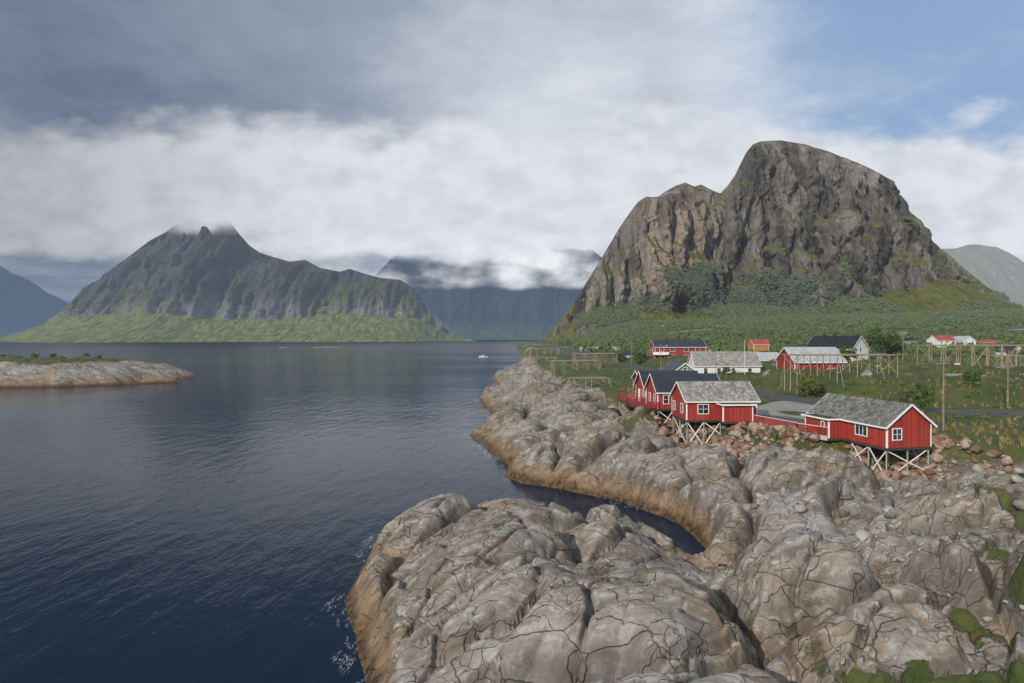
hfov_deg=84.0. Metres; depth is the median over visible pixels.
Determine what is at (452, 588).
terrain
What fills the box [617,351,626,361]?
bush
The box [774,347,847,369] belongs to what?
barn
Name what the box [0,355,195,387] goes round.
islet
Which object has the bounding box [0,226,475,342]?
olstinden
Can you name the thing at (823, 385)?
bush
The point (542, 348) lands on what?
rack
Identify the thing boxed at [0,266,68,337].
mountain
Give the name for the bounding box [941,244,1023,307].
mountain
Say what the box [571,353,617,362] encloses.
rack
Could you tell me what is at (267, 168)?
cloud
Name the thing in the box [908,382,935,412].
bush
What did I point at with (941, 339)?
house
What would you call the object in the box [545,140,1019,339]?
festhelltinden
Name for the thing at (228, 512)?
water
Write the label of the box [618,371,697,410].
cabin
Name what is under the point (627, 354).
red shed
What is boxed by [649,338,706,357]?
red house
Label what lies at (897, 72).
sky
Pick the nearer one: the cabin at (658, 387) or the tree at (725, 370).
the cabin at (658, 387)
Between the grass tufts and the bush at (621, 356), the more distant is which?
the bush at (621, 356)
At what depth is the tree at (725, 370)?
143.50 m
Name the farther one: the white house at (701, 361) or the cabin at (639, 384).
the white house at (701, 361)
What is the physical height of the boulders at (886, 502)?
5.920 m
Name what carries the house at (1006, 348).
on the terrain
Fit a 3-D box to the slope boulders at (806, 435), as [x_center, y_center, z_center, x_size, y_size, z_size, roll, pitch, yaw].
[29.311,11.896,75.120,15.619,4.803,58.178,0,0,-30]
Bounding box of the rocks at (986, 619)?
[886,538,1023,627]
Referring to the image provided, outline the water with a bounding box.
[0,340,705,682]
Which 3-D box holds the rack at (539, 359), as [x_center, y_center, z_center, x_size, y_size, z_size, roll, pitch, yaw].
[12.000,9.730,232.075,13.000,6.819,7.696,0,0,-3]
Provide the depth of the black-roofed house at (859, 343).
167.21 m
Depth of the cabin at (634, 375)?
112.20 m
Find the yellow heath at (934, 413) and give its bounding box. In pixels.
[565,342,1023,437]
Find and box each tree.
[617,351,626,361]
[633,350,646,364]
[722,367,730,375]
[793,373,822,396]
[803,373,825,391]
[839,346,857,363]
[861,326,902,358]
[881,333,906,357]
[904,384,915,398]
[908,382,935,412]
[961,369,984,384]
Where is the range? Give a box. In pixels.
[376,250,601,339]
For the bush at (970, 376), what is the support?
on the terrain
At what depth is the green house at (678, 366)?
119.09 m
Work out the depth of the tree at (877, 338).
174.31 m
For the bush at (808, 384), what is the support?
on the terrain
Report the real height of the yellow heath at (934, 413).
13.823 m
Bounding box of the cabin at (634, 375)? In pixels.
[631,370,677,389]
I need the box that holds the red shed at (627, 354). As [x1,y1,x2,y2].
[624,352,647,357]
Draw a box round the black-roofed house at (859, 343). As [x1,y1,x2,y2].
[805,333,869,360]
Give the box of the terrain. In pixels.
[344,310,1023,682]
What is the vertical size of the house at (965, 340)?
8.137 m
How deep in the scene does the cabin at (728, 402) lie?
74.19 m
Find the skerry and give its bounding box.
[313,347,346,347]
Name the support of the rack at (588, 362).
on the terrain
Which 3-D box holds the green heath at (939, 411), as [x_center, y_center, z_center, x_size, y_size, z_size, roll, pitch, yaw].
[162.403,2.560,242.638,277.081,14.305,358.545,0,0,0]
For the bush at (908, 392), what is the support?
on the terrain
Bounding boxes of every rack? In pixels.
[526,357,556,366]
[528,348,558,354]
[549,360,600,377]
[567,376,610,388]
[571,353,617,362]
[780,354,897,393]
[911,345,1023,367]
[984,355,1023,365]
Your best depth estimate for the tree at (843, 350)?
149.03 m
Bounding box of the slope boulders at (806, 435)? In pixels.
[628,395,974,478]
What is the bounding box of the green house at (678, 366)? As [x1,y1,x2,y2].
[660,361,698,372]
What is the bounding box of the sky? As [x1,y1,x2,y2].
[0,0,1023,303]
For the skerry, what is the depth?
920.25 m
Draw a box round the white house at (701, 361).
[687,351,761,372]
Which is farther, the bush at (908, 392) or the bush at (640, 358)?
the bush at (640, 358)
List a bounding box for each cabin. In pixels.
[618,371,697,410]
[631,370,677,389]
[644,373,719,425]
[669,381,760,443]
[801,393,937,470]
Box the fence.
[754,415,827,440]
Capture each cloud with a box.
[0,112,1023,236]
[274,244,596,287]
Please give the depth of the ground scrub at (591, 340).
510.06 m
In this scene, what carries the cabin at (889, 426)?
on the terrain
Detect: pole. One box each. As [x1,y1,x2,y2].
[937,359,959,430]
[1003,355,1012,407]
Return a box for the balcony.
[653,352,668,354]
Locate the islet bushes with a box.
[0,352,102,358]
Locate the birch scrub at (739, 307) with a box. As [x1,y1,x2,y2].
[571,260,1022,329]
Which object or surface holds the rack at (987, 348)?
on the terrain
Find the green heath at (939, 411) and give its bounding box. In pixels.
[560,336,1018,423]
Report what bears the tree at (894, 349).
on the terrain
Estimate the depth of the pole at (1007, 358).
85.97 m
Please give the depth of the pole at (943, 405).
66.77 m
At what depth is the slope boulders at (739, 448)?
63.68 m
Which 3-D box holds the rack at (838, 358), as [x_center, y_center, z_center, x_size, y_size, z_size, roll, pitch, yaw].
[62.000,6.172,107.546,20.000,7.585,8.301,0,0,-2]
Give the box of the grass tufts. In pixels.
[600,363,1023,487]
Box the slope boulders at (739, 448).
[620,394,1013,481]
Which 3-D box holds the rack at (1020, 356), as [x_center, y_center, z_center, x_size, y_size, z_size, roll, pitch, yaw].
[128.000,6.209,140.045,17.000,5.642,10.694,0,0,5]
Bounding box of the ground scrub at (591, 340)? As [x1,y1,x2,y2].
[538,307,1023,357]
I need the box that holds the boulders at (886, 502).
[751,462,1023,542]
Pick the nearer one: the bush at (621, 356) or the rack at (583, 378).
the rack at (583, 378)
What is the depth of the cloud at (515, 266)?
4296.14 m

